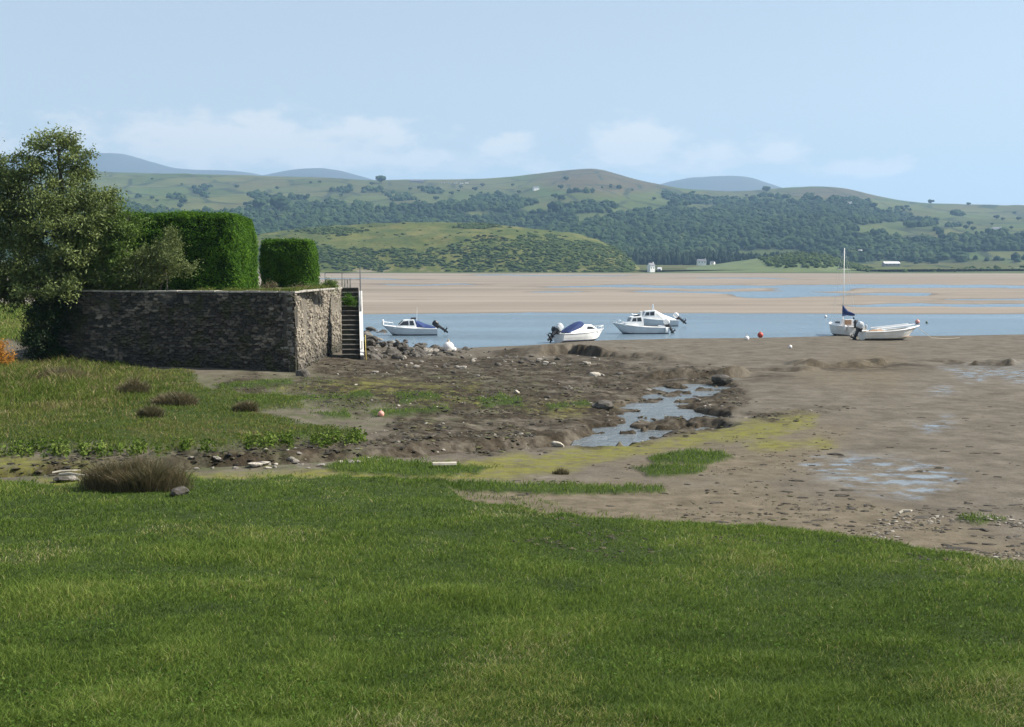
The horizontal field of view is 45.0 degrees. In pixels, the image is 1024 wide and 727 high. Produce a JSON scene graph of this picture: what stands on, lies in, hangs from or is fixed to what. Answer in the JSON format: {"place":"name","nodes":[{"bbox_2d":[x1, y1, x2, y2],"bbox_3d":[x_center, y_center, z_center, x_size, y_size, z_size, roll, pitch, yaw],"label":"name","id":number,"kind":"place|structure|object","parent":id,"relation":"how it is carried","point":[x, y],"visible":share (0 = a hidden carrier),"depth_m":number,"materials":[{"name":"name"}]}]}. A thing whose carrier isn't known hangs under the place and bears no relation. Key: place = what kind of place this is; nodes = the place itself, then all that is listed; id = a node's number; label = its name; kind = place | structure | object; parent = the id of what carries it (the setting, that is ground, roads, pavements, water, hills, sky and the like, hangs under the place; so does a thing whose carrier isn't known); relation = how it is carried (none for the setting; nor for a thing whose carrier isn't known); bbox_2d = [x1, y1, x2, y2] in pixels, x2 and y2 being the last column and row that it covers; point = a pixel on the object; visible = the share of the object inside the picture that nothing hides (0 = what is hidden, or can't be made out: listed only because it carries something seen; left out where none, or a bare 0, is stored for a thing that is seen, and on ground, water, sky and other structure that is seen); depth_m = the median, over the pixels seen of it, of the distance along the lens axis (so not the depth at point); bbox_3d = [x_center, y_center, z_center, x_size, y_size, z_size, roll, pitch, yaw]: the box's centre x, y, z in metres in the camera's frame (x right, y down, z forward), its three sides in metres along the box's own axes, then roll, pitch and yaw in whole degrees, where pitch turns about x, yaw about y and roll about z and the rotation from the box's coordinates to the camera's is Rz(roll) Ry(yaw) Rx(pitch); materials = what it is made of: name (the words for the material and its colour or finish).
{"place":"outdoors","nodes":[
{"label":"outdoors","id":0,"kind":"place"},
{"bbox_2d":[0,153,260,175],"bbox_3d":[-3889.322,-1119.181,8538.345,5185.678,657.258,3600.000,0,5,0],"label":"mountain","id":1,"kind":"structure","parent":0,"point":[114,162],"depth_m":8089.85,"materials":[{"name":"blue"}]},
{"bbox_2d":[83,285,337,291],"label":"garden ground","id":2,"kind":"structure","parent":0,"point":[222,290],"depth_m":61.35,"materials":[{"name":"green plant"}]},
{"bbox_2d":[0,122,129,318],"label":"broadleaf tree","id":3,"kind":"object","parent":2,"relation":"on","point":[60,217],"visible":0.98,"depth_m":60.09,"materials":[{"name":"green plant"}]},
{"bbox_2d":[65,194,158,289],"bbox_3d":[-20.029,-5.724,61.030,4.229,5.450,4.280,-4,6,-42],"label":"broadleaf tree","id":4,"kind":"object","parent":2,"relation":"on","point":[125,230],"visible":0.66,"depth_m":60.51,"materials":[{"name":"green plant"}]},
{"bbox_2d":[104,246,165,289],"bbox_3d":[-18.347,-4.535,60.459,2.933,2.634,2.584,0,5,0],"label":"fruit tree","id":5,"kind":"object","parent":2,"relation":"on","point":[135,273],"visible":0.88,"depth_m":60.21,"materials":[{"name":"green plant"}]},
{"bbox_2d":[131,221,204,289],"bbox_3d":[-16.897,-5.245,60.526,3.565,3.450,2.657,-2,5,-22],"label":"fruit tree","id":6,"kind":"object","parent":2,"relation":"on","point":[166,259],"visible":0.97,"depth_m":60.24,"materials":[{"name":"green plant"}]},
{"bbox_2d":[78,209,259,289],"bbox_3d":[-18.069,-5.935,64.944,9.012,4.293,6.017,0,5,0],"label":"clipped hedge","id":7,"kind":"object","parent":2,"relation":"on","point":[224,245],"visible":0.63,"depth_m":62.40,"materials":[{"name":"green plant"}]},
{"bbox_2d":[257,278,278,289],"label":"wall plant","id":8,"kind":"object","parent":2,"relation":"on","point":[270,285],"depth_m":62.27,"materials":[{"name":"green plant"}]},
{"bbox_2d":[258,237,319,287],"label":"clipped hedge","id":9,"kind":"object","parent":2,"relation":"on","point":[291,261],"visible":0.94,"depth_m":70.63,"materials":[{"name":"green plant"}]},
{"bbox_2d":[261,168,371,179],"bbox_3d":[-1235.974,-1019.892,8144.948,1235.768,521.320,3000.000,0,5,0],"label":"mountain","id":10,"kind":"structure","parent":0,"point":[319,172],"depth_m":7796.27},
{"bbox_2d":[256,222,646,271],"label":"headland","id":11,"kind":"structure","parent":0,"point":[412,238],"depth_m":1200.50,"materials":[{"name":"green plant"}]},
{"bbox_2d":[257,222,636,271],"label":"gorse scrub","id":12,"kind":"object","parent":11,"relation":"on","point":[553,243],"visible":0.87,"depth_m":1155.75,"materials":[{"name":"green plant"}]},
{"bbox_2d":[0,269,1023,726],"bbox_3d":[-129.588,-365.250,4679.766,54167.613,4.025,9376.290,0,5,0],"label":"ground","id":13,"kind":"structure","parent":0,"point":[964,395],"depth_m":37.28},
{"bbox_2d":[0,335,16,365],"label":"orange shrub","id":14,"kind":"object","parent":13,"relation":"on","point":[2,355],"visible":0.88,"depth_m":57.52,"materials":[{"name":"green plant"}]},
{"bbox_2d":[0,301,35,342],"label":"bank grass","id":15,"kind":"structure","parent":13,"relation":"on","point":[9,333],"depth_m":85.17,"materials":[{"name":"green plant"}]},
{"bbox_2d":[14,290,83,363],"bbox_3d":[-22.519,-1.573,60.325,3.672,4.306,2.304,-2,5,-23],"label":"ivy bush","id":16,"kind":"object","parent":13,"relation":"on","point":[44,343],"visible":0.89,"depth_m":59.98,"materials":[{"name":"green plant"}]},
{"bbox_2d":[53,476,70,481],"bbox_3d":[-9.648,2.486,26.587,0.408,0.134,0.392,3,5,32],"label":"stone","id":17,"kind":"object","parent":13,"relation":"on","point":[61,478],"visible":0.98,"depth_m":26.47,"materials":[{"name":"grey stone"}]},
{"bbox_2d":[30,364,94,380],"bbox_3d":[-18.695,0.363,51.338,2.922,0.856,1.964,0,5,0],"label":"rush clump","id":18,"kind":"object","parent":13,"relation":"on","point":[68,368],"visible":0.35,"depth_m":51.17,"materials":[{"name":"plant"}]},
{"bbox_2d":[52,470,78,473],"bbox_3d":[-9.978,2.418,27.671,0.608,0.081,0.103,-1,5,-17],"label":"driftwood","id":19,"kind":"object","parent":13,"relation":"on","point":[58,471],"visible":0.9,"depth_m":27.63,"materials":[{"name":"grey wood"}]},
{"bbox_2d":[59,472,84,475],"bbox_3d":[-9.541,2.438,26.944,0.911,0.114,0.145,2,5,29],"label":"driftwood","id":20,"kind":"object","parent":13,"relation":"on","point":[67,474],"visible":0.63,"depth_m":27.03,"materials":[{"name":"grey wood"}]},
{"bbox_2d":[67,475,79,481],"bbox_3d":[-9.469,2.489,26.654,0.331,0.156,0.217,5,6,-37],"label":"stone","id":21,"kind":"object","parent":13,"relation":"on","point":[72,477],"visible":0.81,"depth_m":26.58,"materials":[{"name":"grey stone"}]},
{"bbox_2d":[114,373,153,394],"bbox_3d":[-13.896,0.729,45.641,1.723,0.930,1.275,0,5,0],"label":"rush clump","id":22,"kind":"object","parent":13,"relation":"on","point":[134,385],"visible":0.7,"depth_m":45.47,"materials":[{"name":"brown plant"}]},
{"bbox_2d":[68,451,201,492],"bbox_3d":[-7.439,2.143,24.499,2.808,0.864,1.760,0,5,0],"label":"rush clump","id":23,"kind":"object","parent":13,"relation":"on","point":[141,475],"visible":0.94,"depth_m":24.21,"materials":[{"name":"plant"}]},
{"bbox_2d":[133,402,165,417],"bbox_3d":[-11.341,1.449,38.844,1.164,0.549,0.905,0,5,0],"label":"rush clump","id":24,"kind":"object","parent":13,"relation":"on","point":[154,410],"visible":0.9,"depth_m":38.72,"materials":[{"name":"brown plant"}]},
{"bbox_2d":[147,388,201,405],"bbox_3d":[-11.585,1.139,42.474,2.122,0.646,1.432,0,5,0],"label":"rush clump","id":25,"kind":"object","parent":13,"relation":"on","point":[175,398],"visible":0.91,"depth_m":42.20,"materials":[{"name":"brown plant"}]},
{"bbox_2d":[170,486,188,495],"bbox_3d":[-6.371,2.468,23.744,0.275,0.205,0.446,-3,3,14],"label":"stone","id":26,"kind":"object","parent":13,"relation":"on","point":[181,491],"visible":0.89,"depth_m":23.62,"materials":[{"name":"grey stone"}]},
{"bbox_2d":[0,355,359,456],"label":"salt marsh grass","id":27,"kind":"structure","parent":13,"relation":"on","point":[17,383],"depth_m":41.46,"materials":[{"name":"green plant"}]},
{"bbox_2d":[0,423,367,458],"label":"marsh weed","id":28,"kind":"object","parent":13,"relation":"on","point":[140,446],"visible":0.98,"depth_m":32.19,"materials":[{"name":"green plant"}]},
{"bbox_2d":[36,286,341,372],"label":"retaining wall","id":29,"kind":"structure","parent":13,"relation":"on","point":[286,331],"depth_m":59.54,"materials":[{"name":"stone"}]},
{"bbox_2d":[286,282,316,294],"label":"wall plant","id":30,"kind":"object","parent":29,"relation":"on","point":[297,285],"depth_m":63.26,"materials":[{"name":"green plant"}]},
{"bbox_2d":[304,280,323,292],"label":"wall plant","id":31,"kind":"object","parent":29,"relation":"on","point":[313,284],"depth_m":65.28,"materials":[{"name":"green plant"}]},
{"bbox_2d":[321,277,338,294],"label":"wall plant","id":32,"kind":"object","parent":29,"relation":"on","point":[331,282],"depth_m":67.30,"materials":[{"name":"green plant"}]},
{"bbox_2d":[227,399,258,411],"bbox_3d":[-8.858,1.409,41.095,1.266,0.567,0.904,0,5,0],"label":"rush clump","id":33,"kind":"object","parent":13,"relation":"on","point":[247,406],"visible":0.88,"depth_m":40.96,"materials":[{"name":"brown plant"}]},
{"bbox_2d":[248,462,262,466],"bbox_3d":[-6.227,2.449,30.019,0.374,0.136,0.315,5,5,10],"label":"stone","id":34,"kind":"object","parent":13,"relation":"on","point":[254,464],"visible":1,"depth_m":29.90,"materials":[{"name":"white stone"}]},
{"bbox_2d":[259,461,269,465],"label":"stone","id":35,"kind":"object","parent":13,"relation":"on","point":[265,462],"visible":0.68,"depth_m":30.22,"materials":[{"name":"white stone"}]},
{"bbox_2d":[295,369,309,376],"bbox_3d":[-9.564,0.494,56.394,0.662,0.489,0.442,0,5,-3],"label":"stone","id":36,"kind":"object","parent":13,"relation":"on","point":[303,372],"visible":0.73,"depth_m":56.24,"materials":[{"name":"grey stone"}]},
{"bbox_2d":[341,271,366,359],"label":"garden steps","id":37,"kind":"structure","parent":13,"relation":"on","point":[352,334],"depth_m":70.77,"materials":[{"name":"white paint"}]},
{"bbox_2d":[339,291,357,306],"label":"wall plant","id":38,"kind":"object","parent":37,"relation":"on","point":[349,300],"depth_m":71.31,"materials":[{"name":"green plant"}]},
{"bbox_2d":[363,331,370,336],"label":"boulder","id":39,"kind":"object","parent":13,"relation":"on","point":[366,333],"visible":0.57,"depth_m":101.49,"materials":[{"name":"grey stone"}]},
{"bbox_2d":[363,339,375,349],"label":"boulder","id":40,"kind":"object","parent":13,"relation":"on","point":[370,342],"visible":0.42,"depth_m":80.62,"materials":[{"name":"grey stone"}]},
{"bbox_2d":[365,327,376,330],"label":"boulder","id":41,"kind":"object","parent":13,"relation":"on","point":[370,328],"visible":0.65,"depth_m":114.61,"materials":[{"name":"stone"}]},
{"bbox_2d":[366,336,378,341],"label":"boulder","id":42,"kind":"object","parent":13,"relation":"on","point":[375,338],"visible":0.49,"depth_m":88.38,"materials":[{"name":"stone"}]},
{"bbox_2d":[368,353,380,359],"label":"boulder","id":43,"kind":"object","parent":13,"relation":"on","point":[376,356],"visible":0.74,"depth_m":69.17,"materials":[{"name":"grey stone"}]},
{"bbox_2d":[378,410,383,416],"bbox_3d":[-4.411,1.671,41.602,0.220,0.278,0.217,-3,6,-35],"label":"buoy","id":44,"kind":"object","parent":13,"relation":"on","point":[380,413],"visible":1,"depth_m":41.53,"materials":[{"name":"beige plastic"}]},
{"bbox_2d":[379,341,386,346],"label":"boulder","id":45,"kind":"object","parent":13,"relation":"on","point":[383,344],"visible":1,"depth_m":85.16,"materials":[{"name":"grey stone"}]},
{"bbox_2d":[385,348,400,354],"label":"boulder","id":46,"kind":"object","parent":13,"relation":"on","point":[392,351],"visible":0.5,"depth_m":74.86,"materials":[{"name":"grey stone"}]},
{"bbox_2d":[391,353,402,358],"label":"boulder","id":47,"kind":"object","parent":13,"relation":"on","point":[397,356],"visible":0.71,"depth_m":71.56,"materials":[{"name":"grey stone"}]},
{"bbox_2d":[400,346,407,351],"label":"boulder","id":48,"kind":"object","parent":13,"relation":"on","point":[402,348],"visible":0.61,"depth_m":80.20,"materials":[{"name":"grey stone"}]},
{"bbox_2d":[403,347,414,351],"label":"boulder","id":49,"kind":"object","parent":13,"relation":"on","point":[410,349],"visible":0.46,"depth_m":78.27,"materials":[{"name":"grey stone"}]},
{"bbox_2d":[0,355,849,477],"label":"bladder wrack","id":50,"kind":"object","parent":13,"relation":"on","point":[327,452],"visible":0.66,"depth_m":40.23,"materials":[{"name":"brown plant"}]},
{"bbox_2d":[44,356,817,475],"bbox_3d":[0.088,1.286,52.211,24.241,1.449,49.049,0,5,0],"label":"shingle","id":51,"kind":"object","parent":13,"relation":"on","point":[496,436],"visible":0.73,"depth_m":44.60,"materials":[{"name":"stone"}]},
{"bbox_2d":[432,462,456,464],"bbox_3d":[-1.640,2.429,30.046,0.580,0.056,0.168,-1,5,-7],"label":"driftwood","id":52,"kind":"object","parent":13,"relation":"on","point":[444,463],"visible":1,"depth_m":29.99,"materials":[{"name":"beige wood"}]},
{"bbox_2d":[443,339,453,350],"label":"buoy","id":53,"kind":"object","parent":13,"relation":"on","point":[448,344],"visible":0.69,"depth_m":82.00,"materials":[{"name":"white plastic"}]},
{"bbox_2d":[2,375,1016,564],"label":"thin grass","id":54,"kind":"structure","parent":13,"relation":"on","point":[594,516],"depth_m":26.29,"materials":[{"name":"green plant"}]},
{"bbox_2d":[0,471,1023,726],"bbox_3d":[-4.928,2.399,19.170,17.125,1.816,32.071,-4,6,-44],"label":"meadow grass","id":55,"kind":"structure","parent":13,"relation":"on","point":[792,701],"depth_m":12.80,"materials":[{"name":"green plant"}]},
{"bbox_2d":[550,441,563,446],"bbox_3d":[1.309,2.357,35.776,0.437,0.220,0.268,5,2,39],"label":"stone","id":56,"kind":"object","parent":13,"relation":"on","point":[556,443],"visible":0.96,"depth_m":35.68,"materials":[{"name":"white stone"}]},
{"bbox_2d":[552,466,569,474],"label":"rush clump","id":57,"kind":"object","parent":13,"relation":"on","point":[559,471],"visible":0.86,"depth_m":29.60,"materials":[{"name":"brown plant"}]},
{"bbox_2d":[589,372,600,375],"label":"stone","id":58,"kind":"object","parent":13,"relation":"on","point":[594,374],"visible":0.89,"depth_m":61.24,"materials":[{"name":"white stone"}]},
{"bbox_2d":[591,399,613,409],"bbox_3d":[3.442,1.583,46.749,0.754,0.390,1.034,-11,11,-30],"label":"stone","id":59,"kind":"object","parent":13,"relation":"on","point":[604,404],"visible":0.95,"depth_m":46.47,"materials":[{"name":"grey stone"}]},
{"bbox_2d":[214,378,1006,522],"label":"grass tufts","id":60,"kind":"object","parent":13,"relation":"on","point":[568,483],"visible":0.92,"depth_m":29.71,"materials":[{"name":"green plant"}]},
{"bbox_2d":[647,262,654,271],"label":"cottage","id":61,"kind":"structure","parent":13,"relation":"on","point":[650,267],"depth_m":1103.13,"materials":[{"name":"stone"}]},
{"bbox_2d":[711,374,732,383],"bbox_3d":[9.691,0.743,57.390,1.085,0.478,0.570,4,7,38],"label":"stone","id":62,"kind":"object","parent":13,"relation":"on","point":[722,379],"visible":1,"depth_m":57.17,"materials":[{"name":"grey stone"}]},
{"bbox_2d":[510,422,1023,582],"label":"weed fragments","id":63,"kind":"object","parent":13,"relation":"on","point":[685,515],"visible":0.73,"depth_m":21.86,"materials":[{"name":"plant"}]},
{"bbox_2d":[827,453,843,455],"bbox_3d":[8.632,2.429,32.968,0.508,0.100,0.215,4,6,40],"label":"driftwood","id":64,"kind":"object","parent":13,"relation":"on","point":[839,454],"visible":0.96,"depth_m":32.89,"materials":[{"name":"grey wood"}]},
{"bbox_2d":[834,494,849,496],"bbox_3d":[6.939,2.786,26.033,0.369,0.091,0.192,-1,5,-13],"label":"driftwood","id":65,"kind":"object","parent":13,"relation":"on","point":[841,495],"visible":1,"depth_m":25.97,"materials":[{"name":"wood"}]},
{"bbox_2d":[849,321,952,339],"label":"open dory","id":66,"kind":"object","parent":13,"relation":"on","point":[892,333],"visible":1,"depth_m":95.66,"materials":[{"name":"white plastic"}]},
{"bbox_2d":[898,510,912,514],"bbox_3d":[7.408,2.789,23.226,0.321,0.096,0.122,-1,5,-11],"label":"driftwood","id":67,"kind":"object","parent":13,"relation":"on","point":[901,512],"visible":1,"depth_m":23.19,"materials":[{"name":"beige wood"}]},
{"bbox_2d":[913,515,931,518],"bbox_3d":[7.677,2.884,23.147,0.515,0.064,0.198,-3,5,-29],"label":"driftwood","id":68,"kind":"object","parent":13,"relation":"on","point":[922,516],"visible":1,"depth_m":23.11,"materials":[{"name":"wood"}]},
{"bbox_2d":[867,513,1023,561],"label":"gravel","id":69,"kind":"structure","parent":13,"relation":"on","point":[939,521],"depth_m":22.38,"materials":[{"name":"grey gravel"}]},
{"bbox_2d":[943,546,975,550],"bbox_3d":[7.188,2.978,19.881,0.505,0.057,0.190,2,5,23],"label":"driftwood","id":70,"kind":"object","parent":13,"relation":"on","point":[957,548],"visible":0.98,"depth_m":19.85,"materials":[{"name":"grey wood"}]},
{"bbox_2d":[0,0,1023,204],"label":"sky","id":71,"kind":"structure","parent":0,"point":[920,101],"materials":[{"name":"blue"}]},
{"bbox_2d":[1,169,1023,269],"bbox_3d":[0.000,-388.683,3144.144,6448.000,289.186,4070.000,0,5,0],"label":"hills","id":72,"kind":"structure","parent":0,"point":[224,191],"depth_m":2880.32,"materials":[{"name":"green plant"}]},
{"bbox_2d":[252,199,266,207],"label":"hillside tree","id":73,"kind":"object","parent":72,"relation":"on","point":[257,203],"visible":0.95,"depth_m":2281.42,"materials":[{"name":"green plant"}]},
{"bbox_2d":[269,196,288,210],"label":"hillside tree","id":74,"kind":"object","parent":72,"relation":"on","point":[277,202],"visible":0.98,"depth_m":2238.94,"materials":[{"name":"green plant"}]},
{"bbox_2d":[375,175,385,183],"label":"hillside tree","id":75,"kind":"object","parent":72,"relation":"on","point":[380,178],"visible":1,"depth_m":3199.71,"materials":[{"name":"green plant"}]},
{"bbox_2d":[409,179,423,182],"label":"farm building","id":76,"kind":"structure","parent":72,"relation":"on","point":[417,180],"depth_m":3299.23,"materials":[{"name":"grey stone"}]},
{"bbox_2d":[0,183,1023,263],"bbox_3d":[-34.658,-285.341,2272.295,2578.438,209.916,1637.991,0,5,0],"label":"hillside woodland","id":77,"kind":"object","parent":72,"relation":"on","point":[810,222],"visible":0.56,"depth_m":2110.21,"materials":[{"name":"green plant"}]},
{"bbox_2d":[547,201,563,211],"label":"hillside tree","id":78,"kind":"object","parent":72,"relation":"on","point":[555,206],"visible":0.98,"depth_m":2234.99,"materials":[{"name":"green plant"}]},
{"bbox_2d":[632,246,787,264],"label":"conifer belt","id":79,"kind":"object","parent":72,"relation":"on","point":[660,257],"visible":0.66,"depth_m":1487.09,"materials":[{"name":"grey"}]},
{"bbox_2d":[762,186,770,191],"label":"hillside tree","id":80,"kind":"object","parent":72,"relation":"on","point":[766,188],"visible":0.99,"depth_m":3384.48,"materials":[{"name":"green plant"}]},
{"bbox_2d":[881,262,900,266],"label":"barn","id":81,"kind":"structure","parent":72,"relation":"on","point":[888,264],"depth_m":1321.34,"materials":[{"name":"white stone"}]},
{"bbox_2d":[572,378,736,446],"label":"creek water","id":82,"kind":"structure","parent":0,"point":[659,410],"depth_m":46.03,"materials":[{"name":"blue liquid"}]},
{"bbox_2d":[320,274,1023,347],"bbox_3d":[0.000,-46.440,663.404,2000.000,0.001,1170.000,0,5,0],"label":"water","id":83,"kind":"structure","parent":0,"point":[471,330],"depth_m":133.50,"materials":[{"name":"blue liquid"}]},
{"bbox_2d":[382,317,448,335],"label":"cabin cruiser","id":84,"kind":"object","parent":83,"relation":"on","point":[409,327],"visible":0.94,"depth_m":106.63,"materials":[{"name":"grey plastic"}]},
{"bbox_2d":[547,321,603,342],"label":"cuddy boat","id":85,"kind":"object","parent":83,"relation":"on","point":[578,331],"visible":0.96,"depth_m":96.73,"materials":[{"name":"grey plastic"}]},
{"bbox_2d":[612,311,675,333],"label":"fishing boat","id":86,"kind":"object","parent":83,"relation":"on","point":[634,324],"visible":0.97,"depth_m":108.90,"materials":[{"name":"grey plastic"}]},
{"bbox_2d":[630,304,686,325],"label":"cabin boat","id":87,"kind":"object","parent":83,"relation":"on","point":[652,317],"visible":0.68,"depth_m":122.70,"materials":[{"name":"grey"}]},
{"bbox_2d":[829,248,866,335],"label":"sailing boat","id":88,"kind":"object","parent":83,"relation":"on","point":[843,327],"visible":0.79,"depth_m":105.62,"materials":[{"name":"grey"}]},
{"bbox_2d":[660,176,780,190],"bbox_3d":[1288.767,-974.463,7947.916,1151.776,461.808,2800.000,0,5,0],"label":"mountain","id":89,"kind":"structure","parent":0,"point":[727,183],"depth_m":7502.16,"materials":[{"name":"blue"}]},
{"bbox_2d":[655,255,1023,271],"bbox_3d":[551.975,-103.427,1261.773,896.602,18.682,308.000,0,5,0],"label":"mound","id":90,"kind":"object","parent":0,"point":[755,265],"visible":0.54,"depth_m":1139.72,"materials":[{"name":"green plant"}]},
{"bbox_2d":[696,258,705,264],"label":"cottage","id":91,"kind":"structure","parent":90,"relation":"on","point":[701,261],"depth_m":1283.51,"materials":[{"name":"stone"}]},
{"bbox_2d":[758,251,1023,271],"bbox_3d":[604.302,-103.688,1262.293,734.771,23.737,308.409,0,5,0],"label":"thorn scrub","id":92,"kind":"object","parent":90,"relation":"on","point":[802,258],"visible":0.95,"depth_m":1164.50,"materials":[{"name":"green plant"}]}
]}

